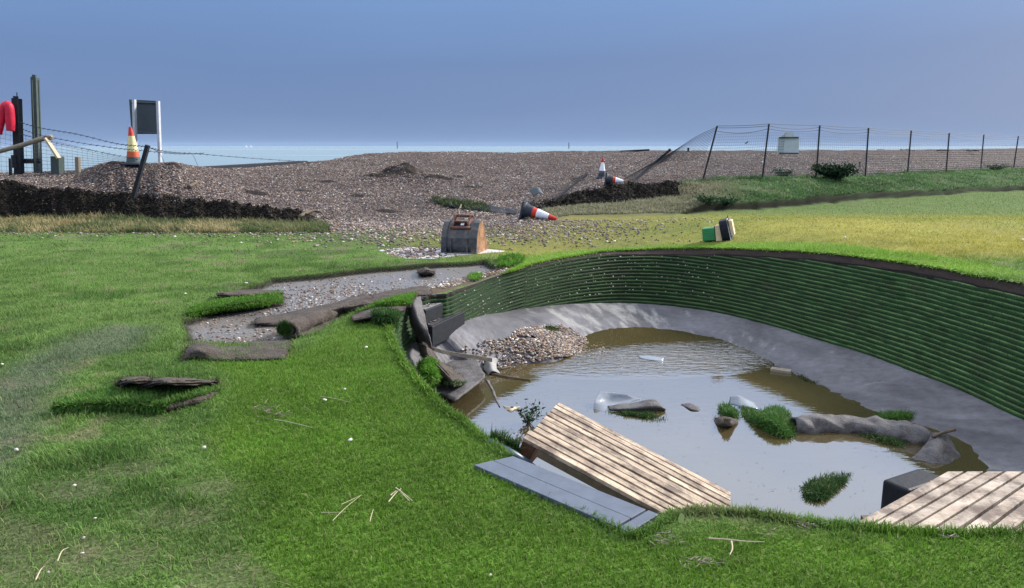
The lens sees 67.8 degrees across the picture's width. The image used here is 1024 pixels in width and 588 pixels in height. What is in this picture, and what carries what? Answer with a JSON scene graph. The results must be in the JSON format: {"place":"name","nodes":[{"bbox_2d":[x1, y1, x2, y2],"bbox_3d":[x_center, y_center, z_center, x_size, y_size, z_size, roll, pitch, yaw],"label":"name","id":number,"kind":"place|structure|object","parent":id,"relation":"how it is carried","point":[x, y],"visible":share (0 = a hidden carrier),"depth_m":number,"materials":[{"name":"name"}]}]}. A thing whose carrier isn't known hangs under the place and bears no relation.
{"place":"outdoors","nodes":[
{"label":"outdoors","id":0,"kind":"place"},
{"bbox_2d":[0,211,332,232],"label":"dry grass","id":1,"kind":"structure","parent":0,"point":[97,223],"depth_m":15.91,"materials":[{"name":"plant"}]},
{"bbox_2d":[64,149,459,149],"bbox_3d":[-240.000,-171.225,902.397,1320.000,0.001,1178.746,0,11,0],"label":"surf","id":2,"kind":"structure","parent":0,"point":[274,149],"depth_m":884.23,"materials":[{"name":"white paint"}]},
{"bbox_2d":[375,245,477,257],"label":"gravel","id":3,"kind":"structure","parent":0,"point":[408,253],"depth_m":12.45,"materials":[{"name":"gravel"}]},
{"bbox_2d":[0,148,1023,587],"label":"ground","id":4,"kind":"structure","parent":0,"point":[402,172],"depth_m":7.00,"materials":[{"name":"plant"}]},
{"bbox_2d":[8,158,11,175],"bbox_3d":[-13.781,-3.377,20.940,0.119,0.694,0.069,0,11,0],"label":"thin post","id":5,"kind":"object","parent":4,"relation":"on","point":[10,165],"visible":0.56,"depth_m":20.90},
{"bbox_2d":[11,92,24,174],"bbox_3d":[-13.725,-4.326,21.141,0.372,2.463,0.256,0,11,0],"label":"lifebuoy post","id":6,"kind":"object","parent":4,"relation":"on","point":[17,156],"visible":0.79,"depth_m":21.11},
{"bbox_2d":[0,101,14,134],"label":"lifebuoy","id":7,"kind":"object","parent":6,"relation":"hanging from","point":[7,114],"visible":1,"depth_m":20.68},
{"bbox_2d":[0,129,125,173],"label":"wire netting","id":8,"kind":"object","parent":6,"relation":"attached to","point":[6,166],"visible":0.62,"depth_m":21.03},
{"bbox_2d":[18,128,202,158],"bbox_3d":[-11.247,-3.974,20.048,5.074,0.849,3.132,0,11,0],"label":"barbed wire","id":9,"kind":"object","parent":6,"relation":"attached to","point":[102,146],"visible":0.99,"depth_m":19.64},
{"bbox_2d":[19,121,315,162],"bbox_3d":[-8.696,-4.430,22.584,9.276,1.305,5.013,-10,15,-43],"label":"barbed wire","id":10,"kind":"object","parent":6,"relation":"attached to","point":[152,148],"visible":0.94,"depth_m":20.06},
{"bbox_2d":[0,135,52,152],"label":"broken rail","id":11,"kind":"object","parent":4,"relation":"on","point":[23,144],"visible":0.98,"depth_m":20.36,"materials":[{"name":"grey wood"}]},
{"bbox_2d":[43,138,60,158],"bbox_3d":[-12.266,-3.889,20.331,0.050,0.607,0.160,-28,10,5],"label":"broken plank","id":12,"kind":"object","parent":11,"relation":"hanging from","point":[53,149],"visible":1,"depth_m":20.29,"materials":[{"name":"brown wood"}]},
{"bbox_2d":[30,75,42,172],"bbox_3d":[-13.227,-4.592,21.253,0.539,2.953,0.309,0,11,0],"label":"tall post","id":13,"kind":"object","parent":4,"relation":"on","point":[35,103],"visible":0.78,"depth_m":21.15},
{"bbox_2d":[23,159,40,162],"bbox_3d":[-13.555,-3.734,21.380,0.641,0.130,0.080,0,11,0],"label":"cross rail","id":14,"kind":"object","parent":13,"relation":"attached to","point":[28,161],"visible":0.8,"depth_m":21.34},
{"bbox_2d":[50,156,64,174],"bbox_3d":[-12.481,-3.404,20.935,0.284,0.762,0.278,0,11,0],"label":"short post","id":15,"kind":"object","parent":4,"relation":"on","point":[57,166],"visible":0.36,"depth_m":20.80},
{"bbox_2d":[75,157,80,172],"bbox_3d":[-11.920,-3.424,20.931,0.150,0.682,0.125,0,11,0],"label":"short post","id":16,"kind":"object","parent":4,"relation":"on","point":[77,164],"visible":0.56,"depth_m":20.86,"materials":[{"name":"grey wood"}]},
{"bbox_2d":[113,372,152,386],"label":"turf mat","id":17,"kind":"object","parent":4,"relation":"on","point":[132,380],"visible":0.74,"depth_m":5.26,"materials":[{"name":"brown plant"}]},
{"bbox_2d":[0,419,266,587],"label":"grass","id":18,"kind":"structure","parent":4,"relation":"on","point":[137,548],"depth_m":3.20,"materials":[{"name":"green plant"}]},
{"bbox_2d":[120,127,147,164],"bbox_3d":[-9.927,-3.873,19.912,0.500,0.970,0.500,0,13,0],"label":"traffic cone","id":19,"kind":"object","parent":4,"relation":"on","point":[135,155],"visible":0.84,"depth_m":19.82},
{"bbox_2d":[48,383,221,414],"bbox_3d":[-2.498,0.688,5.142,0.997,0.167,0.599,0,11,0],"label":"turf strip","id":20,"kind":"object","parent":4,"relation":"on","point":[132,398],"visible":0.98,"depth_m":4.97,"materials":[{"name":"green plant"}]},
{"bbox_2d":[131,145,149,197],"bbox_3d":[-9.102,-2.865,18.595,0.645,1.534,0.111,0,11,0],"label":"leaning post","id":21,"kind":"object","parent":4,"relation":"on","point":[140,171],"visible":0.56,"depth_m":18.53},
{"bbox_2d":[129,99,161,162],"bbox_3d":[-10.799,-4.666,22.511,1.095,2.125,0.505,0,11,0],"label":"signboard","id":22,"kind":"object","parent":4,"relation":"on","point":[145,116],"visible":0.74,"depth_m":22.39},
{"bbox_2d":[0,178,304,221],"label":"scarp fringe","id":23,"kind":"object","parent":4,"relation":"on","point":[111,205],"visible":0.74,"depth_m":18.34,"materials":[{"name":"black plant"}]},
{"bbox_2d":[138,373,221,388],"bbox_3d":[-2.387,0.621,5.240,0.585,0.260,0.681,0,11,0],"label":"turf mat","id":24,"kind":"object","parent":4,"relation":"on","point":[179,382],"visible":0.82,"depth_m":5.20,"materials":[{"name":"brown plant"}]},
{"bbox_2d":[185,289,284,316],"bbox_3d":[-3.079,0.065,8.543,1.484,0.193,0.875,-10,15,-43],"label":"turf strip","id":25,"kind":"object","parent":4,"relation":"on","point":[256,298],"visible":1,"depth_m":8.28,"materials":[{"name":"green plant"}]},
{"bbox_2d":[181,337,292,360],"bbox_3d":[-2.312,0.457,6.543,0.989,0.178,0.902,0,11,0],"label":"turf mat","id":26,"kind":"object","parent":4,"relation":"on","point":[202,350],"visible":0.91,"depth_m":6.27,"materials":[{"name":"brown plant"}]},
{"bbox_2d":[199,161,306,167],"bbox_3d":[-10.771,-5.411,32.056,0.300,0.160,7.350,3,12,17],"label":"timber groyne","id":27,"kind":"object","parent":4,"relation":"on","point":[256,164],"visible":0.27,"depth_m":31.82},
{"bbox_2d":[252,399,309,421],"bbox_3d":[-1.540,0.753,4.856,0.387,0.014,0.350,6,12,27],"label":"dead weed","id":28,"kind":"object","parent":4,"relation":"on","point":[269,409],"visible":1,"depth_m":4.91,"materials":[{"name":"brown plant"}]},
{"bbox_2d":[250,291,373,326],"bbox_3d":[-2.021,0.142,8.166,0.684,0.202,1.660,10,15,41],"label":"turf mat","id":29,"kind":"object","parent":4,"relation":"on","point":[270,320],"visible":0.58,"depth_m":7.98,"materials":[{"name":"brown plant"}]},
{"bbox_2d":[298,210,325,217],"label":"driftwood branch","id":30,"kind":"object","parent":4,"relation":"on","point":[309,211],"visible":0.93,"depth_m":18.59,"materials":[{"name":"brown wood"}]},
{"bbox_2d":[274,295,359,339],"bbox_3d":[-1.769,0.210,7.789,0.582,0.230,1.582,3,11,14],"label":"turf roll","id":31,"kind":"object","parent":4,"relation":"on","point":[303,324],"visible":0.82,"depth_m":7.40,"materials":[{"name":"brown plant"}]},
{"bbox_2d":[0,179,681,222],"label":"soil clods","id":32,"kind":"object","parent":4,"relation":"on","point":[81,195],"visible":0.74,"depth_m":18.46,"materials":[{"name":"soil"}]},
{"bbox_2d":[321,495,360,520],"bbox_3d":[-0.774,1.000,3.584,0.098,0.011,0.252,8,14,37],"label":"dry stalk","id":33,"kind":"object","parent":4,"relation":"on","point":[342,510],"visible":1,"depth_m":3.52,"materials":[{"name":"plant"}]},
{"bbox_2d":[190,265,508,341],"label":"gravel","id":34,"kind":"structure","parent":4,"relation":"on","point":[369,293],"depth_m":9.32,"materials":[{"name":"gravel"}]},
{"bbox_2d":[324,285,432,312],"bbox_3d":[-1.449,0.031,8.718,0.731,0.172,1.937,8,13,34],"label":"turf mat","id":35,"kind":"object","parent":34,"relation":"on","point":[423,290],"visible":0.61,"depth_m":8.62,"materials":[{"name":"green plant"}]},
{"bbox_2d":[350,304,406,321],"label":"turf mat","id":36,"kind":"object","parent":4,"relation":"on","point":[366,316],"visible":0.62,"depth_m":7.58,"materials":[{"name":"brown plant"}]},
{"bbox_2d":[369,304,402,329],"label":"turf clump","id":37,"kind":"object","parent":4,"relation":"on","point":[382,315],"visible":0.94,"depth_m":7.36,"materials":[{"name":"green plant"}]},
{"bbox_2d":[355,291,417,312],"bbox_3d":[-1.366,0.081,8.291,0.670,0.204,0.980,0,11,0],"label":"turf strip","id":38,"kind":"object","parent":4,"relation":"on","point":[408,299],"visible":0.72,"depth_m":8.07,"materials":[{"name":"green plant"}]},
{"bbox_2d":[388,487,412,501],"bbox_3d":[-0.534,0.976,3.704,0.116,0.014,0.158,0,11,0],"label":"broken straw","id":39,"kind":"object","parent":4,"relation":"on","point":[401,492],"visible":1,"depth_m":3.71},
{"bbox_2d":[416,265,436,275],"bbox_3d":[-1.207,-0.318,10.711,0.300,0.163,0.636,-1,11,-6],"label":"soil clod","id":40,"kind":"object","parent":4,"relation":"on","point":[425,271],"visible":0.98,"depth_m":10.53,"materials":[{"name":"stone"}]},
{"bbox_2d":[380,247,503,258],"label":"puddle water","id":41,"kind":"structure","parent":4,"relation":"on","point":[485,251],"depth_m":12.53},
{"bbox_2d":[441,213,488,253],"bbox_3d":[-0.773,-1.018,12.702,0.612,0.660,0.762,3,11,15],"label":"digger bucket","id":42,"kind":"object","parent":41,"relation":"on","point":[463,237],"visible":0.88,"depth_m":12.43,"materials":[{"name":"metal"}]},
{"bbox_2d":[430,194,518,214],"bbox_3d":[-1.135,-2.364,19.926,3.609,0.421,0.844,9,14,40],"label":"torn mat","id":43,"kind":"object","parent":4,"relation":"on","point":[466,203],"visible":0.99,"depth_m":19.77,"materials":[{"name":"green plant"}]},
{"bbox_2d":[466,271,484,281],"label":"turf clump","id":44,"kind":"object","parent":4,"relation":"on","point":[475,276],"visible":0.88,"depth_m":10.02,"materials":[{"name":"green plant"}]},
{"bbox_2d":[0,151,1005,251],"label":"shingle","id":45,"kind":"object","parent":4,"relation":"on","point":[437,229],"visible":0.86,"depth_m":20.75,"materials":[{"name":"gravel"}]},
{"bbox_2d":[496,252,525,267],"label":"turf clump","id":46,"kind":"object","parent":4,"relation":"on","point":[513,259],"visible":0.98,"depth_m":11.20,"materials":[{"name":"green plant"}]},
{"bbox_2d":[487,427,536,465],"bbox_3d":[-0.027,0.917,4.496,0.328,0.289,0.204,8,13,34],"label":"drain pipe","id":47,"kind":"object","parent":4,"relation":"on","point":[510,443],"visible":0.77,"depth_m":4.46,"materials":[{"name":"grey plastic"}]},
{"bbox_2d":[530,187,543,196],"bbox_3d":[0.681,-2.798,20.901,0.412,0.266,0.311,0,11,0],"label":"sheet scrap","id":48,"kind":"object","parent":4,"relation":"on","point":[534,191],"visible":1,"depth_m":20.89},
{"bbox_2d":[518,200,556,219],"bbox_3d":[0.649,-1.859,17.752,0.835,0.440,0.440,17,15,14],"label":"traffic cone","id":49,"kind":"object","parent":4,"relation":"on","point":[527,210],"visible":0.99,"depth_m":17.68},
{"bbox_2d":[474,456,657,531],"bbox_3d":[0.243,0.986,3.820,0.236,0.030,1.029,-11,15,-44],"label":"composite panel","id":50,"kind":"object","parent":4,"relation":"on","point":[543,482],"visible":0.91,"depth_m":3.77,"materials":[{"name":"plastic"}]},
{"bbox_2d":[548,172,587,201],"bbox_3d":[1.520,-2.841,20.712,1.573,0.890,0.229,-9,14,-40],"label":"fallen netting","id":51,"kind":"object","parent":4,"relation":"on","point":[572,185],"visible":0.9,"depth_m":20.76,"materials":[{"name":"metal"}]},
{"bbox_2d":[595,157,605,178],"bbox_3d":[2.855,-3.977,24.082,0.360,0.670,0.360,2,11,0],"label":"traffic cone","id":52,"kind":"object","parent":4,"relation":"on","point":[602,174],"visible":0.82,"depth_m":24.01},
{"bbox_2d":[533,180,683,207],"bbox_3d":[2.838,-2.740,21.209,6.190,0.710,1.460,-6,13,-30],"label":"scarp fringe","id":53,"kind":"object","parent":4,"relation":"on","point":[612,195],"visible":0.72,"depth_m":21.30,"materials":[{"name":"brown plant"}]},
{"bbox_2d":[604,172,623,185],"bbox_3d":[2.973,-3.290,22.047,0.540,0.400,0.400,8,12,10],"label":"traffic cone","id":54,"kind":"object","parent":4,"relation":"on","point":[610,178],"visible":0.94,"depth_m":21.96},
{"bbox_2d":[518,403,730,515],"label":"slatted platform","id":55,"kind":"structure","parent":4,"relation":"on","point":[583,448],"depth_m":4.72,"materials":[{"name":"brown wood"}]},
{"bbox_2d":[621,149,648,151],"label":"driftwood beam","id":56,"kind":"structure","parent":4,"relation":"on","point":[636,150],"depth_m":40.19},
{"bbox_2d":[636,148,670,178],"bbox_3d":[4.230,-3.886,23.184,1.191,1.071,0.092,0,11,0],"label":"fence post","id":57,"kind":"object","parent":4,"relation":"on","point":[662,156],"visible":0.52,"depth_m":23.09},
{"bbox_2d":[587,150,668,174],"bbox_3d":[3.434,-3.836,22.191,3.379,0.754,0.152,-7,13,-34],"label":"trailing wire","id":58,"kind":"object","parent":57,"relation":"hanging from","point":[634,163],"visible":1,"depth_m":22.36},
{"bbox_2d":[650,530,687,544],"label":"dead weed","id":59,"kind":"object","parent":4,"relation":"on","point":[661,541],"visible":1,"depth_m":3.29,"materials":[{"name":"grey plant"}]},
{"bbox_2d":[678,513,683,522],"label":"fallen leaf","id":60,"kind":"object","parent":4,"relation":"on","point":[681,518],"visible":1,"depth_m":3.44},
{"bbox_2d":[679,556,726,567],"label":"dead weed","id":61,"kind":"object","parent":4,"relation":"on","point":[702,561],"visible":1,"depth_m":3.12,"materials":[{"name":"grey plant"}]},
{"bbox_2d":[393,248,1023,419],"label":"revetted wall","id":62,"kind":"structure","parent":4,"relation":"on","point":[962,332],"depth_m":9.71,"materials":[{"name":"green plant"}]},
{"bbox_2d":[408,296,432,348],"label":"hanging mat","id":63,"kind":"object","parent":62,"relation":"hanging from","point":[417,318],"visible":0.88,"depth_m":8.24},
{"bbox_2d":[460,254,718,318],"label":"grass tufts","id":64,"kind":"object","parent":62,"relation":"on","point":[602,280],"visible":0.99,"depth_m":12.02,"materials":[{"name":"plant"}]},
{"bbox_2d":[692,193,727,203],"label":"weed bush","id":65,"kind":"object","parent":4,"relation":"on","point":[709,199],"visible":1,"depth_m":19.88,"materials":[{"name":"green plant"}]},
{"bbox_2d":[701,224,721,240],"bbox_3d":[3.403,-1.029,12.897,0.332,0.260,0.255,-4,8,25],"label":"plastic crate","id":66,"kind":"object","parent":4,"relation":"on","point":[713,233],"visible":0.94,"depth_m":12.79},
{"bbox_2d":[406,303,1023,514],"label":"pond liner","id":67,"kind":"object","parent":4,"relation":"on","point":[992,435],"visible":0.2,"depth_m":8.95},
{"bbox_2d":[415,355,444,388],"bbox_3d":[-0.823,0.806,7.754,0.316,0.380,0.669,-3,11,-15],"label":"turf clump","id":68,"kind":"object","parent":67,"relation":"on","point":[428,368],"visible":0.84,"depth_m":7.59,"materials":[{"name":"green plant"}]},
{"bbox_2d":[416,311,464,346],"bbox_3d":[-0.936,0.385,8.972,0.440,0.247,0.857,4,12,21],"label":"black step","id":69,"kind":"object","parent":67,"relation":"on","point":[440,330],"visible":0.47,"depth_m":8.78,"materials":[{"name":"plastic"}]},
{"bbox_2d":[423,303,443,323],"bbox_3d":[-1.018,0.189,8.905,0.400,0.177,0.657,5,12,23],"label":"black step","id":70,"kind":"object","parent":69,"relation":"on","point":[433,311],"visible":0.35,"depth_m":8.70,"materials":[{"name":"plastic"}]},
{"bbox_2d":[422,342,491,361],"bbox_3d":[-0.647,0.595,8.653,0.890,0.455,0.052,-5,12,-23],"label":"edging strip","id":71,"kind":"object","parent":69,"relation":"attached to","point":[457,354],"visible":0.78,"depth_m":8.73,"materials":[{"name":"grey wood"}]},
{"bbox_2d":[432,359,484,401],"bbox_3d":[-0.570,0.892,8.262,0.554,0.042,1.609,0,11,0],"label":"floor mat","id":72,"kind":"object","parent":67,"relation":"on","point":[472,373],"visible":0.72,"depth_m":8.17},
{"bbox_2d":[415,343,466,386],"bbox_3d":[-0.724,0.730,7.996,0.380,0.428,1.035,-7,13,-31],"label":"draped mat","id":73,"kind":"object","parent":72,"relation":"on","point":[452,377],"visible":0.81,"depth_m":7.84,"materials":[{"name":"brown fabric"}]},
{"bbox_2d":[461,324,609,367],"bbox_3d":[0.322,0.639,9.508,2.204,0.348,1.113,-10,15,-40],"label":"shingle heap","id":74,"kind":"object","parent":67,"relation":"on","point":[565,341],"visible":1,"depth_m":9.49,"materials":[{"name":"gravel"}]},
{"bbox_2d":[543,323,559,330],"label":"turf clump","id":75,"kind":"object","parent":74,"relation":"on","point":[550,327],"visible":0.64,"depth_m":10.18,"materials":[{"name":"green plant"}]},
{"bbox_2d":[790,413,931,443],"bbox_3d":[3.202,1.242,7.023,1.211,0.230,0.399,3,11,16],"label":"turf roll","id":76,"kind":"object","parent":67,"relation":"on","point":[903,430],"visible":0.89,"depth_m":6.97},
{"bbox_2d":[861,432,909,447],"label":"turf clump","id":77,"kind":"object","parent":67,"relation":"on","point":[887,440],"visible":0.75,"depth_m":6.76,"materials":[{"name":"green plant"}]},
{"bbox_2d":[874,408,917,421],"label":"turf clump","id":78,"kind":"object","parent":67,"relation":"on","point":[896,415],"visible":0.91,"depth_m":7.31,"materials":[{"name":"green plant"}]},
{"bbox_2d":[719,216,734,240],"bbox_3d":[3.608,-1.104,12.774,0.205,0.409,0.359,-11,6,22],"label":"plastic crate","id":79,"kind":"object","parent":4,"relation":"on","point":[727,228],"visible":0.99,"depth_m":12.65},
{"bbox_2d":[717,194,738,205],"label":"weed bush","id":80,"kind":"object","parent":4,"relation":"on","point":[731,200],"visible":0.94,"depth_m":20.14,"materials":[{"name":"green plant"}]},
{"bbox_2d":[708,537,763,554],"bbox_3d":[0.966,1.069,3.229,0.233,0.013,0.141,0,11,0],"label":"root stalk","id":81,"kind":"object","parent":4,"relation":"on","point":[731,540],"visible":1,"depth_m":3.28,"materials":[{"name":"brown wood"}]},
{"bbox_2d":[771,167,796,176],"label":"weed bush","id":82,"kind":"object","parent":4,"relation":"on","point":[785,173],"visible":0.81,"depth_m":25.62,"materials":[{"name":"green plant"}]},
{"bbox_2d":[795,521,827,528],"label":"dead weed","id":83,"kind":"object","parent":4,"relation":"on","point":[812,524],"visible":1,"depth_m":3.42,"materials":[{"name":"grey plant"}]},
{"bbox_2d":[624,124,1023,179],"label":"wire fence","id":84,"kind":"object","parent":4,"relation":"on","point":[652,166],"visible":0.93,"depth_m":26.27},
{"bbox_2d":[777,131,798,153],"bbox_3d":[9.087,-4.959,25.007,0.689,0.736,0.112,0,11,0],"label":"notice board","id":85,"kind":"object","parent":84,"relation":"attached to","point":[789,141],"visible":1,"depth_m":25.02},
{"bbox_2d":[810,161,862,179],"bbox_3d":[10.693,-4.064,25.189,1.602,0.652,1.566,11,15,43],"label":"bush","id":86,"kind":"object","parent":4,"relation":"on","point":[835,171],"visible":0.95,"depth_m":24.94,"materials":[{"name":"green plant"}]},
{"bbox_2d":[860,471,1023,531],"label":"boardwalk section","id":87,"kind":"object","parent":4,"relation":"on","point":[961,499],"visible":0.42,"depth_m":3.92,"materials":[{"name":"brown wood"}]},
{"bbox_2d":[983,163,1011,169],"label":"weed bush","id":88,"kind":"object","parent":4,"relation":"on","point":[996,167],"visible":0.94,"depth_m":36.33,"materials":[{"name":"green plant"}]},
{"bbox_2d":[0,191,1023,587],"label":"grass","id":89,"kind":"structure","parent":0,"point":[842,527],"depth_m":4.21,"materials":[{"name":"plant"}]},
{"bbox_2d":[0,146,1023,171],"bbox_3d":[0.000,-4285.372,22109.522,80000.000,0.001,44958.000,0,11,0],"label":"sea","id":90,"kind":"structure","parent":0,"point":[209,159],"depth_m":555.51,"materials":[{"name":"liquid"}]},
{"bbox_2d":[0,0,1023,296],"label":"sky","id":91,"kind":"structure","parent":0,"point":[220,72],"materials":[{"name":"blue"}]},
{"bbox_2d":[435,327,999,523],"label":"water","id":92,"kind":"structure","parent":0,"point":[741,456],"depth_m":7.49,"materials":[{"name":"liquid"}]},
{"bbox_2d":[483,357,499,374],"bbox_3d":[-0.240,0.835,8.917,0.206,0.135,0.374,0,11,0],"label":"liner scrap","id":93,"kind":"object","parent":92,"relation":"on","point":[488,367],"visible":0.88,"depth_m":8.85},
{"bbox_2d":[486,379,500,406],"bbox_3d":[-0.198,1.050,8.128,0.050,0.024,0.944,-2,11,-10],"label":"stick","id":94,"kind":"object","parent":92,"relation":"on","point":[493,392],"visible":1,"depth_m":8.11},
{"bbox_2d":[490,372,530,380],"bbox_3d":[-0.034,0.937,8.652,0.550,0.017,0.048,6,13,29],"label":"stick","id":95,"kind":"object","parent":92,"relation":"on","point":[510,376],"visible":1,"depth_m":8.62,"materials":[{"name":"brown wood"}]},
{"bbox_2d":[510,399,547,424],"bbox_3d":[0.160,1.135,7.165,0.363,0.249,0.319,0,11,0],"label":"weed plant","id":96,"kind":"object","parent":92,"relation":"on","point":[528,415],"visible":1,"depth_m":7.18,"materials":[{"name":"green plant"}]},
{"bbox_2d":[594,391,639,411],"bbox_3d":[1.058,1.092,7.658,0.465,0.114,0.337,2,11,10],"label":"plastic sheet","id":97,"kind":"object","parent":92,"relation":"on","point":[604,401],"visible":0.91,"depth_m":7.74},
{"bbox_2d":[608,399,665,411],"bbox_3d":[1.244,1.119,7.568,0.571,0.128,0.158,0,11,0],"label":"rock","id":98,"kind":"object","parent":92,"relation":"on","point":[649,405],"visible":1,"depth_m":7.54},
{"bbox_2d":[608,409,668,421],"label":"turf clump","id":99,"kind":"object","parent":92,"relation":"in","point":[637,414],"visible":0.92,"depth_m":7.43,"materials":[{"name":"green plant"}]},
{"bbox_2d":[638,355,663,360],"bbox_3d":[1.706,0.792,9.431,0.334,0.023,0.180,7,13,33],"label":"plastic scrap","id":100,"kind":"object","parent":92,"relation":"on","point":[651,357],"visible":1,"depth_m":9.43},
{"bbox_2d":[681,403,699,410],"bbox_3d":[1.792,1.132,7.652,0.113,0.028,0.244,-8,14,-37],"label":"plastic scrap","id":101,"kind":"object","parent":92,"relation":"on","point":[692,406],"visible":1,"depth_m":7.64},
{"bbox_2d":[495,364,952,500],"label":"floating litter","id":102,"kind":"object","parent":92,"relation":"on","point":[712,434],"visible":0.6,"depth_m":6.97,"materials":[{"name":"white plant"}]},
{"bbox_2d":[713,415,737,426],"bbox_3d":[2.038,1.186,7.267,0.305,0.180,0.531,4,12,21],"label":"rock","id":103,"kind":"object","parent":92,"relation":"in","point":[723,421],"visible":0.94,"depth_m":7.13,"materials":[{"name":"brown stone"}]},
{"bbox_2d":[716,401,739,419],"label":"turf clump","id":104,"kind":"object","parent":103,"relation":"on","point":[726,410],"visible":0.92,"depth_m":7.42,"materials":[{"name":"green plant"}]},
{"bbox_2d":[729,395,757,408],"bbox_3d":[2.335,1.093,7.682,0.305,0.094,0.180,5,12,22],"label":"plastic scrap","id":105,"kind":"object","parent":92,"relation":"on","point":[737,400],"visible":0.96,"depth_m":7.69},
{"bbox_2d":[737,404,797,438],"bbox_3d":[2.490,1.180,7.275,0.559,0.220,0.964,0,11,0],"label":"turf clump","id":106,"kind":"object","parent":92,"relation":"in","point":[774,419],"visible":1,"depth_m":7.13,"materials":[{"name":"green plant"}]},
{"bbox_2d":[770,367,791,373],"bbox_3d":[3.136,0.891,8.877,0.228,0.035,0.090,6,15,28],"label":"driftwood plank","id":107,"kind":"object","parent":92,"relation":"on","point":[780,370],"visible":1,"depth_m":8.85,"materials":[{"name":"grey wood"}]},
{"bbox_2d":[797,374,819,383],"bbox_3d":[3.319,0.968,8.641,0.215,0.103,0.579,-2,11,-10],"label":"weed patch","id":108,"kind":"object","parent":92,"relation":"on","point":[807,380],"visible":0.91,"depth_m":8.54,"materials":[{"name":"green plant"}]},
{"bbox_2d":[799,470,851,502],"bbox_3d":[2.419,1.465,5.904,0.300,0.154,0.786,10,15,42],"label":"turf clump","id":109,"kind":"object","parent":92,"relation":"in","point":[824,487],"visible":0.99,"depth_m":5.80,"materials":[{"name":"green plant"}]},
{"bbox_2d":[881,469,938,508],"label":"black block","id":110,"kind":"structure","parent":92,"relation":"in","point":[895,488],"depth_m":5.38,"materials":[{"name":"plastic"}]},
{"bbox_2d":[910,432,960,463],"bbox_3d":[3.665,1.332,6.465,0.584,0.173,0.316,-9,14,-40],"label":"turf mat","id":111,"kind":"object","parent":92,"relation":"on","point":[941,449],"visible":0.96,"depth_m":6.42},
{"bbox_2d":[931,428,955,437],"bbox_3d":[3.756,1.210,6.624,0.285,0.048,0.030,-5,12,-24],"label":"stick","id":112,"kind":"object","parent":111,"relation":"on","point":[943,432],"visible":1,"depth_m":6.61,"materials":[{"name":"brown wood"}]},
{"bbox_2d":[526,167,1023,220],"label":"bank grass","id":113,"kind":"structure","parent":0,"point":[598,208],"depth_m":23.40,"materials":[{"name":"plant"}]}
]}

